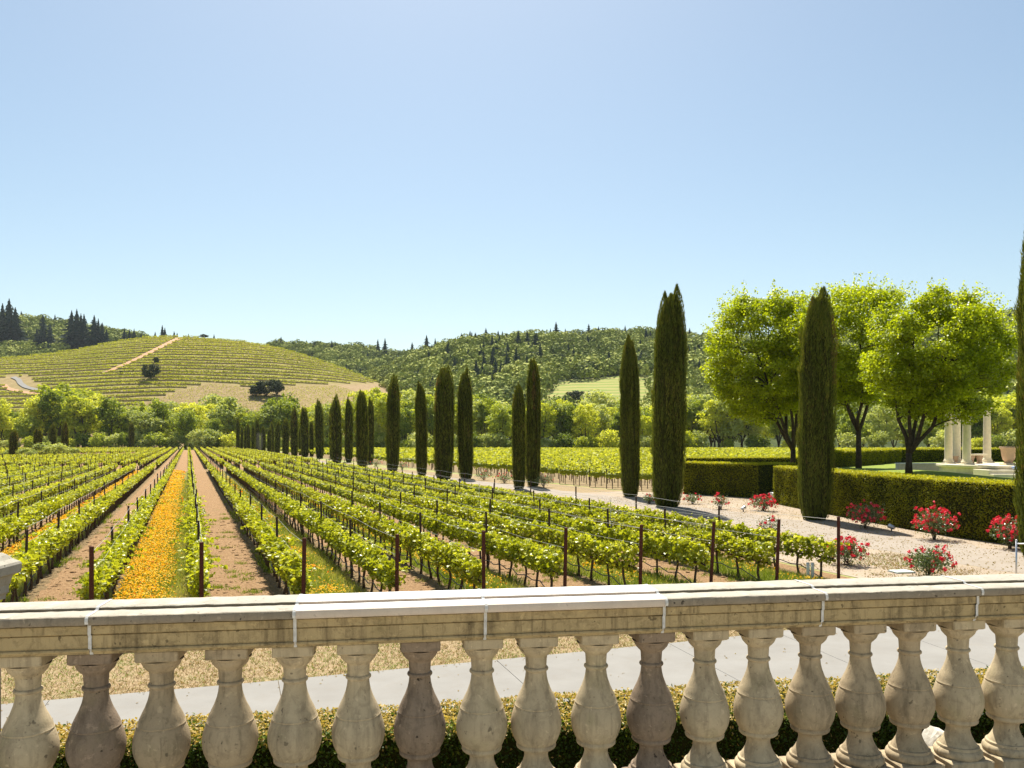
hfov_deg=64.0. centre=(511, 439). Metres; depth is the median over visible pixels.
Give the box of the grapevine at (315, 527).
[309,516,328,548]
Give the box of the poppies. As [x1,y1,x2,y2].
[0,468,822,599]
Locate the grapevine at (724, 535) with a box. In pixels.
[702,529,734,572]
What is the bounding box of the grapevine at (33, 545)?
[17,539,49,589]
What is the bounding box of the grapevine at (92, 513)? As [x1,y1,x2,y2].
[65,505,96,534]
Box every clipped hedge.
[683,460,773,497]
[686,456,797,464]
[746,462,796,465]
[772,465,1019,546]
[832,447,1017,467]
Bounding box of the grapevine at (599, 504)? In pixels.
[582,499,613,512]
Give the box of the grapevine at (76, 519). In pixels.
[62,516,82,547]
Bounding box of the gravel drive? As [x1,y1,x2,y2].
[318,460,1023,572]
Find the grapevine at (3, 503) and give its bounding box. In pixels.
[0,499,12,513]
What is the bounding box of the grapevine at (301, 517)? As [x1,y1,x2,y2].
[289,506,314,536]
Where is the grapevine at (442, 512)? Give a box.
[435,499,452,514]
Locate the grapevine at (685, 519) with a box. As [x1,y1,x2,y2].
[674,513,698,539]
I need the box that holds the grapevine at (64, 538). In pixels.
[57,525,76,563]
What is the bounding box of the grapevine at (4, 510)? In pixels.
[0,497,11,516]
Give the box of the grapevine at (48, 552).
[22,535,57,578]
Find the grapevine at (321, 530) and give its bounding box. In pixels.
[315,519,341,554]
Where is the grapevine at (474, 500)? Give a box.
[468,496,481,507]
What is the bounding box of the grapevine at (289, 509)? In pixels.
[282,499,304,527]
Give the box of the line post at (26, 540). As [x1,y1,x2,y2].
[25,530,28,593]
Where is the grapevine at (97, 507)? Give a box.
[81,503,106,530]
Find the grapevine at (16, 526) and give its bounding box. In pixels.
[9,516,25,547]
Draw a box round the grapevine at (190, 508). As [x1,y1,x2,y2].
[185,505,204,511]
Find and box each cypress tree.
[8,429,18,455]
[33,428,42,450]
[49,422,57,445]
[61,420,69,447]
[128,422,134,446]
[236,418,239,447]
[240,426,243,448]
[243,426,246,448]
[246,423,250,448]
[251,426,254,448]
[254,419,259,449]
[260,426,265,450]
[266,427,271,451]
[270,421,273,452]
[274,421,280,452]
[281,418,289,453]
[290,407,298,455]
[298,428,300,454]
[299,407,308,456]
[309,421,313,455]
[314,399,324,458]
[328,407,331,458]
[329,392,342,463]
[344,397,353,461]
[353,390,368,466]
[367,395,374,463]
[384,373,400,470]
[414,380,427,475]
[432,365,454,479]
[456,366,473,478]
[511,382,527,488]
[525,356,540,486]
[619,334,640,496]
[648,282,688,506]
[793,286,838,519]
[1012,230,1023,555]
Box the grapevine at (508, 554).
[491,535,522,579]
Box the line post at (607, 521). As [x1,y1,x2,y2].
[607,508,608,552]
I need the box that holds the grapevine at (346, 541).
[342,534,361,577]
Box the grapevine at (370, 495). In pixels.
[363,492,372,510]
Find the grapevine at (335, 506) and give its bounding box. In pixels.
[330,497,357,524]
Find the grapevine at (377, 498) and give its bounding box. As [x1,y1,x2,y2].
[372,493,383,511]
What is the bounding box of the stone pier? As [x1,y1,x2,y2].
[0,553,21,731]
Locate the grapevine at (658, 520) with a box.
[643,511,667,530]
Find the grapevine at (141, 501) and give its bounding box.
[126,498,151,526]
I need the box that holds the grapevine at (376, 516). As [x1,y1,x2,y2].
[370,512,387,547]
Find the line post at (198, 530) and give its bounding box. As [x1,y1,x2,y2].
[197,521,199,539]
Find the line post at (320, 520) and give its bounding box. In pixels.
[320,501,322,552]
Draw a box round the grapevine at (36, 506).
[19,502,48,531]
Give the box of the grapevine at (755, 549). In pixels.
[743,540,775,579]
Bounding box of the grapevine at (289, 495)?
[268,492,291,514]
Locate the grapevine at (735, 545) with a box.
[723,534,752,577]
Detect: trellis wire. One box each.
[94,467,164,549]
[230,459,393,536]
[250,459,480,533]
[266,458,560,530]
[277,473,480,550]
[285,467,563,547]
[287,462,637,543]
[290,459,637,527]
[306,462,708,540]
[320,461,777,537]
[322,461,711,525]
[329,459,776,522]
[340,458,834,519]
[357,464,836,534]
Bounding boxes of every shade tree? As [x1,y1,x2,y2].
[699,279,811,462]
[780,271,929,467]
[857,277,1018,473]
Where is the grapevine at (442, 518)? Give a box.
[433,511,454,542]
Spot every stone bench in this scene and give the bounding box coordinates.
[953,456,958,462]
[971,454,987,462]
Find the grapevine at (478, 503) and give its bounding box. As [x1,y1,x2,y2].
[476,499,483,509]
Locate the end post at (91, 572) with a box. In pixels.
[89,546,93,599]
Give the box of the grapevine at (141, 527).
[134,512,145,545]
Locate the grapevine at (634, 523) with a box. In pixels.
[620,519,644,533]
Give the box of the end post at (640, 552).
[638,525,642,584]
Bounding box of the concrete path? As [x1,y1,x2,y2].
[1,623,1023,730]
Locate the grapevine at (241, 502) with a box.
[235,498,249,525]
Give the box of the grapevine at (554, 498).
[549,495,563,504]
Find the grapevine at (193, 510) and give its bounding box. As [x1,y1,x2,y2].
[182,508,205,516]
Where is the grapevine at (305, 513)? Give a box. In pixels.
[300,509,311,542]
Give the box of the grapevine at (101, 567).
[78,559,124,599]
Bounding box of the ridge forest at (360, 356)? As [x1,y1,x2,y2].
[0,312,407,373]
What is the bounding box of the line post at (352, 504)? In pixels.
[351,491,352,532]
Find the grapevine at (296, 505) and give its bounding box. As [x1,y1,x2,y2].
[289,501,308,531]
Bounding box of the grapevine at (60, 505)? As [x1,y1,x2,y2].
[53,496,63,517]
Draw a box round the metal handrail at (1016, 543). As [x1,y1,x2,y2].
[1015,539,1023,573]
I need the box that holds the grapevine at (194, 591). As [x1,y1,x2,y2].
[177,561,216,597]
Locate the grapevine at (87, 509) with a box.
[75,504,94,537]
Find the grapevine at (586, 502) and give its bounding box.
[580,499,598,509]
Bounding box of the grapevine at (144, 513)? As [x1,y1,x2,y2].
[125,511,150,540]
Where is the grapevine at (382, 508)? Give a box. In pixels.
[375,499,386,514]
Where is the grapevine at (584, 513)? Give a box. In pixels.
[579,506,595,518]
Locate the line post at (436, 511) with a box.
[436,500,437,536]
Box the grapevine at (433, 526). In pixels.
[423,512,440,536]
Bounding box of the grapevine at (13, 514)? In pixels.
[12,509,38,537]
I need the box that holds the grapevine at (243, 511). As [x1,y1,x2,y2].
[237,505,248,536]
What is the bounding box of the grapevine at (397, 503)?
[391,501,405,519]
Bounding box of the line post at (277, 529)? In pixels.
[276,517,278,577]
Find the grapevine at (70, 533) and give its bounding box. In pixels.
[50,520,80,555]
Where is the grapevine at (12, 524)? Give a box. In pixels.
[5,519,29,551]
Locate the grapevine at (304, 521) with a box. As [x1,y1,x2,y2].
[290,508,315,539]
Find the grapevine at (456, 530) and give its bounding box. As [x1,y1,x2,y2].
[450,517,468,546]
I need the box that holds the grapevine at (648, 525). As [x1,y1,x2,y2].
[640,520,658,555]
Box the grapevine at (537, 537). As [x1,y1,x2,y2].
[527,520,552,544]
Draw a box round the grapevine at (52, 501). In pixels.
[43,497,59,522]
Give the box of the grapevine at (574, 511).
[565,506,587,518]
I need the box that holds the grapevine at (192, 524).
[180,519,209,532]
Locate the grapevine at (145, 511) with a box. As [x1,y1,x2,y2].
[130,507,149,533]
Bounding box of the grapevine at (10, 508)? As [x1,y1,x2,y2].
[4,495,16,517]
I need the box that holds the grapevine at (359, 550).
[350,537,367,588]
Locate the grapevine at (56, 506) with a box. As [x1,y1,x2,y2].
[52,499,62,521]
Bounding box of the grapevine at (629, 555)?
[609,539,645,584]
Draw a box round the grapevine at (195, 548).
[177,543,208,571]
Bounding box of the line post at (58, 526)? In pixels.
[56,511,59,563]
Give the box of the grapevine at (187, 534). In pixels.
[185,530,203,548]
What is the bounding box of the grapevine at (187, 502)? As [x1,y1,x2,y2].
[181,498,203,506]
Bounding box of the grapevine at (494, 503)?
[486,500,499,512]
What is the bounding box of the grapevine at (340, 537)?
[335,530,357,570]
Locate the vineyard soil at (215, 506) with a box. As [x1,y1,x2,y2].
[0,450,849,601]
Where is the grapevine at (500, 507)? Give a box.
[492,500,511,517]
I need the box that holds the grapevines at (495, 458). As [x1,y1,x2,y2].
[0,446,998,518]
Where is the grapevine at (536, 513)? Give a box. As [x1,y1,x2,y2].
[525,509,543,526]
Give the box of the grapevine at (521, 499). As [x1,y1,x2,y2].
[517,495,532,506]
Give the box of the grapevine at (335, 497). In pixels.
[328,495,350,521]
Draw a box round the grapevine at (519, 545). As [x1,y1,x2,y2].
[509,537,541,584]
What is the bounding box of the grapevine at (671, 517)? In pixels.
[657,511,681,528]
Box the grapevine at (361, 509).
[355,506,373,539]
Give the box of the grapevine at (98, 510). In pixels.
[95,500,104,527]
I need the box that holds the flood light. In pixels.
[887,523,895,530]
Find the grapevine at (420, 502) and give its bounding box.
[413,494,429,508]
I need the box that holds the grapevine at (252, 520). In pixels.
[245,514,257,547]
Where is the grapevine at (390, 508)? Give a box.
[375,499,402,518]
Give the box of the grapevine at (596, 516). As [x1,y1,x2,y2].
[591,509,606,538]
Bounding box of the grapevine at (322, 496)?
[308,493,334,517]
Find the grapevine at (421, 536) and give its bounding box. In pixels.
[407,530,437,573]
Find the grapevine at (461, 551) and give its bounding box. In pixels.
[440,543,480,589]
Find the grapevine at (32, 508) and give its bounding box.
[29,507,40,531]
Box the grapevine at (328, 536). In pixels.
[318,522,332,558]
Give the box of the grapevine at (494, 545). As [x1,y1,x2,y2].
[486,532,522,574]
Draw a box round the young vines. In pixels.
[89,383,355,440]
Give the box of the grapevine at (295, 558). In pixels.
[275,548,313,594]
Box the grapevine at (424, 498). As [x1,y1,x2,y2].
[412,495,430,509]
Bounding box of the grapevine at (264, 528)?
[254,524,280,565]
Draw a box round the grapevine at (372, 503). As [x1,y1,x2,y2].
[365,493,380,511]
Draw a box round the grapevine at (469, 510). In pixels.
[464,505,477,523]
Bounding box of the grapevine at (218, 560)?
[177,557,227,584]
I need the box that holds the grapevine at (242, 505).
[239,503,265,518]
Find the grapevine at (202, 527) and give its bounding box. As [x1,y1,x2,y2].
[187,523,209,537]
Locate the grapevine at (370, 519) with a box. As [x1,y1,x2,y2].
[365,513,376,543]
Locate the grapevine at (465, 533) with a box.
[460,522,482,559]
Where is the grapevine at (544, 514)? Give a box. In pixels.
[539,510,557,524]
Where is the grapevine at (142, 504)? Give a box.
[131,501,153,532]
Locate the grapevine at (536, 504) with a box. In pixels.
[532,500,543,510]
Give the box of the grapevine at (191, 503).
[187,499,206,511]
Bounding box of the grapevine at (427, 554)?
[413,535,437,577]
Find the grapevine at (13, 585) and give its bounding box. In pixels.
[2,559,25,602]
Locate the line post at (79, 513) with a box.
[78,500,79,543]
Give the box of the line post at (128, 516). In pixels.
[127,506,129,558]
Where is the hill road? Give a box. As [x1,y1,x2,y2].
[11,376,45,390]
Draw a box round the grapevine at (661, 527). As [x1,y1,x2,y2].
[652,523,676,559]
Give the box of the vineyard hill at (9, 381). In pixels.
[0,337,387,447]
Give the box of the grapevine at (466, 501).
[450,493,478,506]
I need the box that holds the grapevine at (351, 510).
[341,505,356,533]
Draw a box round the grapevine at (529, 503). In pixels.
[524,499,535,510]
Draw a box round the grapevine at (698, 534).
[680,527,710,565]
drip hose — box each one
[0,486,106,547]
[27,514,101,587]
[220,488,289,594]
[249,488,380,591]
[278,487,464,589]
[305,486,544,586]
[563,560,620,584]
[642,561,691,582]
[708,560,758,580]
[758,555,818,575]
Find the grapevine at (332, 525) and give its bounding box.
[323,521,344,562]
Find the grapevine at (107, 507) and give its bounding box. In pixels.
[90,495,112,519]
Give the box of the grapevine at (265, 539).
[260,531,293,576]
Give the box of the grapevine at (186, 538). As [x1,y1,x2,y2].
[169,533,208,548]
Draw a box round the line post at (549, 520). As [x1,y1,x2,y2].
[548,508,550,545]
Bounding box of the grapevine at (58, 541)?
[21,527,64,568]
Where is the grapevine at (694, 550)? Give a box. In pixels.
[677,536,710,582]
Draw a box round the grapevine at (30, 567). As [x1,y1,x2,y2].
[17,546,39,596]
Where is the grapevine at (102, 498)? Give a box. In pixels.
[84,495,109,523]
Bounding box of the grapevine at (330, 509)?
[314,497,333,517]
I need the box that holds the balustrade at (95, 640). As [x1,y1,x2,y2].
[0,574,1023,767]
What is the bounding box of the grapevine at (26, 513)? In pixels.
[16,507,37,539]
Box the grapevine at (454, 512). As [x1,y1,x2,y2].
[450,504,467,520]
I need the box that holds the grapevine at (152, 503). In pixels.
[138,498,164,525]
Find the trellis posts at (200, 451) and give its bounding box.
[0,446,649,488]
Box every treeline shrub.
[0,440,8,447]
[15,448,38,454]
[21,436,32,447]
[31,441,52,454]
[42,443,70,454]
[43,435,48,442]
[59,437,77,446]
[68,447,82,453]
[69,438,76,446]
[70,432,91,446]
[87,432,108,446]
[103,433,122,447]
[114,431,136,446]
[123,431,140,446]
[135,434,156,446]
[139,431,166,447]
[159,437,173,447]
[165,431,185,447]
[184,437,197,448]
[186,428,212,449]
[197,428,223,446]
[213,437,225,447]
[218,431,235,447]
[324,434,343,447]
[342,433,355,446]
[374,431,386,446]
[376,434,400,447]
[400,439,413,447]
[406,432,432,447]
[427,442,434,447]
[454,434,457,447]
[472,430,482,447]
[474,433,496,447]
[485,432,510,447]
[504,439,511,447]
[540,438,551,447]
[553,432,575,447]
[572,436,589,447]
[583,434,600,447]
[595,429,619,447]
[640,435,650,446]
[642,435,651,446]
[683,430,698,446]
[690,430,710,447]
[719,438,734,447]
[744,433,770,447]
[780,440,787,446]
[835,432,867,447]
[864,430,890,447]
[928,429,944,446]
[972,437,994,446]
[991,434,1007,447]
[992,429,1015,446]
[1005,429,1016,446]
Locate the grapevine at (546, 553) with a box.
[526,544,571,586]
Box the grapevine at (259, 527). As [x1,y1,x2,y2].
[254,522,270,562]
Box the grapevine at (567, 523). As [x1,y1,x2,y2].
[558,517,577,531]
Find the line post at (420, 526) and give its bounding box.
[419,512,422,572]
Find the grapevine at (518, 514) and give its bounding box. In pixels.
[513,506,528,521]
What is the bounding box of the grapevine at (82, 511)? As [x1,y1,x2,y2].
[71,508,90,539]
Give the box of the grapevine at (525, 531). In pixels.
[518,520,537,542]
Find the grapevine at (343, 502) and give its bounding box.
[326,499,349,527]
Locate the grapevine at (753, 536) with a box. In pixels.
[743,525,770,561]
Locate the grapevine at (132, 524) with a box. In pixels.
[120,520,154,558]
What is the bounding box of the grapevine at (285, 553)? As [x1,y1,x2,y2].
[268,548,290,594]
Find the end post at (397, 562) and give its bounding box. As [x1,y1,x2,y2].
[395,534,398,591]
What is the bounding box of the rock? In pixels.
[922,726,943,746]
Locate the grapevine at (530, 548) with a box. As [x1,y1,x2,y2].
[521,541,548,587]
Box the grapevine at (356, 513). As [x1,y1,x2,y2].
[348,504,361,533]
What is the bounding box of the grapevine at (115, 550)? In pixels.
[102,545,143,596]
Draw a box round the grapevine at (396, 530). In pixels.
[385,522,403,560]
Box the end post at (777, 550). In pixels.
[775,519,780,579]
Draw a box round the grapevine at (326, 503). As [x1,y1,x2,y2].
[322,495,329,517]
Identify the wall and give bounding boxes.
[895,463,938,470]
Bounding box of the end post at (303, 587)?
[301,538,305,593]
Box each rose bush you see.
[370,460,382,466]
[398,461,408,469]
[477,469,492,479]
[495,472,511,482]
[533,475,551,487]
[643,493,653,503]
[682,492,701,503]
[708,492,729,508]
[748,493,777,510]
[756,510,782,540]
[827,534,869,564]
[846,495,888,528]
[901,543,957,575]
[908,501,960,539]
[986,513,1018,548]
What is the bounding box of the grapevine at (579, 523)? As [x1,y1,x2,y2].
[571,514,595,533]
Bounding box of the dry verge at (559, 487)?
[308,460,616,493]
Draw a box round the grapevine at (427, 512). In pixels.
[418,509,435,535]
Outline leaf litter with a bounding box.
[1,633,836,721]
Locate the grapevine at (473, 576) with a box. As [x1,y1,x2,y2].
[452,554,488,588]
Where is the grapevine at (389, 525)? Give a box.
[378,520,396,555]
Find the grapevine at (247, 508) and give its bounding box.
[242,504,256,538]
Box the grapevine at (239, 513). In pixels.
[234,502,255,529]
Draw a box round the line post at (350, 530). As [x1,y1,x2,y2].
[349,519,351,576]
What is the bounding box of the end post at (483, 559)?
[482,531,485,588]
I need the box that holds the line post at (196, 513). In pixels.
[196,504,197,522]
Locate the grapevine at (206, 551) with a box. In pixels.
[189,539,212,568]
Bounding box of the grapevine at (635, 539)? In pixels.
[627,529,653,559]
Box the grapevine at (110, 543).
[100,539,145,590]
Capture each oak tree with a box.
[141,363,161,378]
[152,357,159,363]
[248,385,261,395]
[255,379,277,396]
[271,379,284,394]
[562,390,584,403]
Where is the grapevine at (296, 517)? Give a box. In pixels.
[290,503,305,529]
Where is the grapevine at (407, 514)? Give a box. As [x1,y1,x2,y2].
[401,505,417,523]
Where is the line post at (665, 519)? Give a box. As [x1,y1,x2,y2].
[664,508,665,558]
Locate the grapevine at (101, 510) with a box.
[88,500,107,525]
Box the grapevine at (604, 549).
[595,536,620,585]
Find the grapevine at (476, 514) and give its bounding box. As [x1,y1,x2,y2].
[471,505,487,526]
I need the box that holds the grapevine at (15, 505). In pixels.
[13,494,21,512]
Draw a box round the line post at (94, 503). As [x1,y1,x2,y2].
[93,492,94,528]
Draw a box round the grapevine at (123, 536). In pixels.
[105,529,135,574]
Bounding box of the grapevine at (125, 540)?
[100,537,134,579]
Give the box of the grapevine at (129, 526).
[113,523,145,564]
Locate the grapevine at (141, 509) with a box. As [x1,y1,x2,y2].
[138,506,151,537]
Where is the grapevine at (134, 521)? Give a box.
[114,518,142,552]
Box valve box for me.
[888,569,913,573]
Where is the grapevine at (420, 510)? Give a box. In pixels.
[412,506,433,531]
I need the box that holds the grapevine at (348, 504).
[342,500,364,519]
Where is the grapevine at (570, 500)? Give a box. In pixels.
[563,496,577,507]
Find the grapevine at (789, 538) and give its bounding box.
[781,532,814,572]
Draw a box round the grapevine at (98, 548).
[94,540,132,584]
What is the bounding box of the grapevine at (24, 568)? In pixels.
[14,551,45,601]
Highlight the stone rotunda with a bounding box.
[935,407,1018,477]
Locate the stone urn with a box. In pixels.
[999,447,1016,464]
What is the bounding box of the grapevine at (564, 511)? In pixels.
[553,507,574,517]
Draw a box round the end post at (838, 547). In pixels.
[837,517,839,578]
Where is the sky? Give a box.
[0,0,1023,351]
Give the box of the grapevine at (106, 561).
[83,556,133,599]
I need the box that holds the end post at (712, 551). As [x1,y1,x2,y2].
[709,522,715,581]
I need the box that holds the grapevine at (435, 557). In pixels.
[424,538,449,583]
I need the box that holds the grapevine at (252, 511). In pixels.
[243,509,265,537]
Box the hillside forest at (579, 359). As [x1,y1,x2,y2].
[362,307,1017,436]
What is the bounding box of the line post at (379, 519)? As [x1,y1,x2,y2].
[379,502,381,549]
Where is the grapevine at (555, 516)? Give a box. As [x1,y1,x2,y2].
[550,513,570,529]
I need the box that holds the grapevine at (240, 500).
[235,496,258,506]
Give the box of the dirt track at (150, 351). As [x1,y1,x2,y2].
[105,338,181,371]
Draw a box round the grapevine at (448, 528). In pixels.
[441,518,461,542]
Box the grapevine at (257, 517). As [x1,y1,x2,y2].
[248,513,268,528]
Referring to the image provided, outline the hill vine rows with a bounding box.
[0,335,376,432]
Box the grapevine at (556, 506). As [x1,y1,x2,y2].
[547,501,564,516]
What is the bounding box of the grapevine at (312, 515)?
[305,511,322,545]
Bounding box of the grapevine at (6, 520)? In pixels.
[0,515,16,552]
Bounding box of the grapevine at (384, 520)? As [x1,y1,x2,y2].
[376,517,394,552]
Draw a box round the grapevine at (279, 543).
[255,536,293,587]
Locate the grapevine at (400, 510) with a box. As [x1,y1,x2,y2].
[395,504,412,522]
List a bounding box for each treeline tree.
[0,399,15,440]
[0,410,19,440]
[12,408,47,431]
[13,415,40,438]
[21,396,61,437]
[36,382,80,441]
[36,388,72,436]
[46,388,86,437]
[59,395,95,446]
[67,398,102,434]
[67,403,86,436]
[72,388,103,400]
[85,393,112,436]
[91,395,127,435]
[110,412,131,433]
[118,405,138,431]
[118,409,141,435]
[127,410,164,434]
[134,401,151,411]
[145,397,176,447]
[165,412,185,448]
[167,401,182,418]
[172,402,208,445]
[172,408,201,449]
[184,415,206,436]
[196,393,224,430]
[200,403,225,424]
[202,396,248,435]
[202,417,224,436]
[225,412,246,436]
[240,412,268,436]
[246,409,275,449]
[253,404,289,436]
[261,398,282,408]
[268,391,301,409]
[271,397,300,436]
[286,407,313,428]
[308,402,343,437]
[325,405,353,435]
[341,389,372,404]
[344,403,356,431]
[354,387,385,437]
[367,402,386,436]
[371,394,407,429]
[399,407,414,442]
[400,388,433,432]
[400,398,414,436]
[404,409,429,435]
[426,395,435,440]
[453,409,477,433]
[454,405,473,443]
[472,399,489,436]
[473,392,497,433]
[474,398,502,434]
[484,402,511,442]
[490,398,507,443]
[497,405,511,438]
[525,403,558,437]
[525,410,551,439]
[541,396,569,441]
[542,400,574,440]
[550,399,572,424]
[555,404,580,437]
[570,404,600,436]
[573,404,585,440]
[576,389,619,439]
[579,403,612,444]
[596,400,618,439]
[597,421,608,444]
[600,407,618,436]
[608,412,620,438]
[612,413,643,434]
[639,415,652,437]
[640,405,652,440]
[641,413,652,436]
[684,394,714,441]
[684,406,696,428]
[686,399,707,435]
[693,398,733,447]
[708,399,716,446]
[711,396,748,443]
[730,416,756,446]
[742,418,770,438]
[759,428,774,444]
[766,414,794,447]
[788,415,798,445]
[833,408,850,446]
[835,411,865,437]
[851,423,870,447]
[866,404,901,446]
[884,420,904,446]
[897,417,925,440]
[916,418,942,446]
[961,418,981,441]
[971,394,1000,445]
[978,388,1002,432]
[980,407,1014,436]
[992,398,1016,433]
[1001,393,1016,428]
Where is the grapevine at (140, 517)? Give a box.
[123,513,143,553]
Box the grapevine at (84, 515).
[68,513,93,542]
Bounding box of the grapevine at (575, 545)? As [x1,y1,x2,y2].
[567,528,590,575]
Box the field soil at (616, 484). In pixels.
[280,452,683,493]
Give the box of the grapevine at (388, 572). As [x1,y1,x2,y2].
[375,554,413,591]
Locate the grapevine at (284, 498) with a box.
[280,494,291,523]
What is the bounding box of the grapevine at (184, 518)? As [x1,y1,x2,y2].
[176,512,208,523]
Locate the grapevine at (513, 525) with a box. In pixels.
[499,517,524,538]
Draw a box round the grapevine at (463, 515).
[453,504,473,520]
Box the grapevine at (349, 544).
[342,535,387,582]
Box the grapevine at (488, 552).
[472,530,503,568]
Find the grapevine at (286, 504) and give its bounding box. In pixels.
[282,500,299,524]
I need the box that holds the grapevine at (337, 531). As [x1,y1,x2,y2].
[326,525,348,567]
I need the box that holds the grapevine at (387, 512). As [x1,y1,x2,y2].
[382,498,390,519]
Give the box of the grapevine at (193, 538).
[184,531,217,551]
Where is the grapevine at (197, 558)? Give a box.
[180,550,215,582]
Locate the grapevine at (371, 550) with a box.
[354,542,390,591]
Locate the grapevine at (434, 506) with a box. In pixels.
[420,499,449,515]
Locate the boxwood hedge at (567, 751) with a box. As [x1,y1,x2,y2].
[1,665,1023,767]
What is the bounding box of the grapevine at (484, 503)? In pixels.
[480,496,495,510]
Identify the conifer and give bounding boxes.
[0,299,28,341]
[0,303,7,339]
[0,307,30,341]
[30,315,52,345]
[42,325,56,345]
[56,310,77,348]
[65,309,83,349]
[69,313,82,348]
[70,315,90,348]
[82,315,102,346]
[92,318,100,345]
[95,323,104,344]
[101,329,111,343]
[120,328,127,339]
[382,339,389,354]
[424,335,430,346]
[471,359,477,375]
[479,354,487,370]
[489,347,494,365]
[489,358,499,375]
[501,355,510,372]
[511,347,518,360]
[514,331,521,345]
[524,331,530,341]
[531,334,538,345]
[536,343,542,356]
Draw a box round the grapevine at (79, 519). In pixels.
[66,512,84,545]
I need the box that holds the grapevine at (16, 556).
[9,552,42,601]
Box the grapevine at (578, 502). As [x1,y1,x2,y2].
[574,499,588,508]
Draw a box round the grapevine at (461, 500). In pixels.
[455,492,465,505]
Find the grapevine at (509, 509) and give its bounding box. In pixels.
[502,504,517,518]
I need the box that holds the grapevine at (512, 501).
[505,496,519,504]
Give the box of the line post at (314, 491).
[314,481,315,510]
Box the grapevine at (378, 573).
[362,553,387,591]
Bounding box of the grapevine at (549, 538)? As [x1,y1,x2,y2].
[536,522,561,547]
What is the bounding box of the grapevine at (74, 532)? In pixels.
[43,518,80,552]
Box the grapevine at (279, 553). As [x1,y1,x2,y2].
[270,544,297,593]
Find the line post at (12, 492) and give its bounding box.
[12,483,13,513]
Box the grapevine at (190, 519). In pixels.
[183,514,215,532]
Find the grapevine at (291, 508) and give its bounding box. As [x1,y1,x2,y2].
[287,500,307,529]
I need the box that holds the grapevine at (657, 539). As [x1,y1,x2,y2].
[637,530,679,573]
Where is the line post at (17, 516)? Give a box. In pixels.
[15,502,18,546]
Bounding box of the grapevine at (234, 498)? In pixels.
[232,497,239,520]
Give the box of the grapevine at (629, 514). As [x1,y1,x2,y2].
[628,507,642,520]
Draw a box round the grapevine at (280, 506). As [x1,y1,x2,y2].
[278,495,285,521]
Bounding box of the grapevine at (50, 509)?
[39,497,62,526]
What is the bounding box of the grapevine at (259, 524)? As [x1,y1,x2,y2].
[251,519,279,558]
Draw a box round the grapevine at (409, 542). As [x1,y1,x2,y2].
[400,523,418,568]
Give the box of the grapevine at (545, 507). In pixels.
[538,501,554,512]
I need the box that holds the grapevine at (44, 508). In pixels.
[21,501,48,528]
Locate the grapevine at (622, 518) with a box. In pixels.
[601,513,638,531]
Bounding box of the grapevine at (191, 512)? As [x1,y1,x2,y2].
[184,509,203,520]
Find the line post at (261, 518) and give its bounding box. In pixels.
[260,503,262,555]
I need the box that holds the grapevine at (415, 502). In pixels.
[407,496,419,507]
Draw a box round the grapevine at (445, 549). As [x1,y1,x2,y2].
[430,540,470,589]
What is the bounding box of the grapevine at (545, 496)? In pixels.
[540,492,552,509]
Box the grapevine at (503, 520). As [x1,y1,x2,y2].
[498,516,512,535]
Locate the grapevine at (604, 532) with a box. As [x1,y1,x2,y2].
[594,524,620,542]
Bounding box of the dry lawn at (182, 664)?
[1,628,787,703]
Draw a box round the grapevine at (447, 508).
[438,502,460,519]
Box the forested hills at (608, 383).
[3,324,1001,447]
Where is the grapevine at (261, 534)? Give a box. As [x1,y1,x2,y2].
[257,530,271,570]
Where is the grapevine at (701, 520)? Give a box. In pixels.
[691,516,711,551]
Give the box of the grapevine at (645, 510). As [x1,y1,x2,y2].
[625,506,661,522]
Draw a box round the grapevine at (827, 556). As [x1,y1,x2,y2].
[796,535,849,578]
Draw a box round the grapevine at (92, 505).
[88,502,102,532]
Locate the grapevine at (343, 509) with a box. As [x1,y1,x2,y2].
[333,505,347,529]
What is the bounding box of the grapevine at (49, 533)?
[31,527,61,572]
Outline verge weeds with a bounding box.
[797,551,982,579]
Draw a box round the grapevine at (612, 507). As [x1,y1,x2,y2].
[593,504,623,513]
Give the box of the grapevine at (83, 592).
[72,569,114,599]
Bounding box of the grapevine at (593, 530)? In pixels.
[583,523,606,541]
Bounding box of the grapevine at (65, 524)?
[46,519,71,559]
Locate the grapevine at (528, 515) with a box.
[517,507,534,522]
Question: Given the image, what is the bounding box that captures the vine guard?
[806,562,813,578]
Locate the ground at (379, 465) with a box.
[170,448,856,577]
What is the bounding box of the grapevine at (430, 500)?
[423,496,438,511]
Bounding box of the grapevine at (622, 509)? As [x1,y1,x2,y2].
[615,504,634,515]
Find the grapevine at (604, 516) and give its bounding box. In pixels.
[597,511,620,528]
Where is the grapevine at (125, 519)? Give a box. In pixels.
[110,513,142,534]
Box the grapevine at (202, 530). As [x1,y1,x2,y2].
[190,526,209,536]
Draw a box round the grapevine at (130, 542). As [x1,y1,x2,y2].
[115,528,152,568]
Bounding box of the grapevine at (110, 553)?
[97,549,123,599]
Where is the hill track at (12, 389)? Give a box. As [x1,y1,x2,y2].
[2,384,39,394]
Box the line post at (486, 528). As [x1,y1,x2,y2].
[485,511,487,566]
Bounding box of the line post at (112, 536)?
[111,526,115,590]
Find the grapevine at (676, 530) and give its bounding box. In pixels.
[664,524,695,539]
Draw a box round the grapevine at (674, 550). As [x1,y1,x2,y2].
[656,532,690,582]
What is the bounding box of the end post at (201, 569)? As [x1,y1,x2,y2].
[199,542,203,597]
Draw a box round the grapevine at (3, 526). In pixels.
[0,519,9,543]
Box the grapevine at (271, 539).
[262,533,298,581]
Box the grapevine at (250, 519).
[243,513,265,544]
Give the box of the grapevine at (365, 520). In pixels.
[347,510,378,539]
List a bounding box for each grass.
[0,478,837,602]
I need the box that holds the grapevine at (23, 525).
[8,513,39,542]
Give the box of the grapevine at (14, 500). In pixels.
[2,495,23,514]

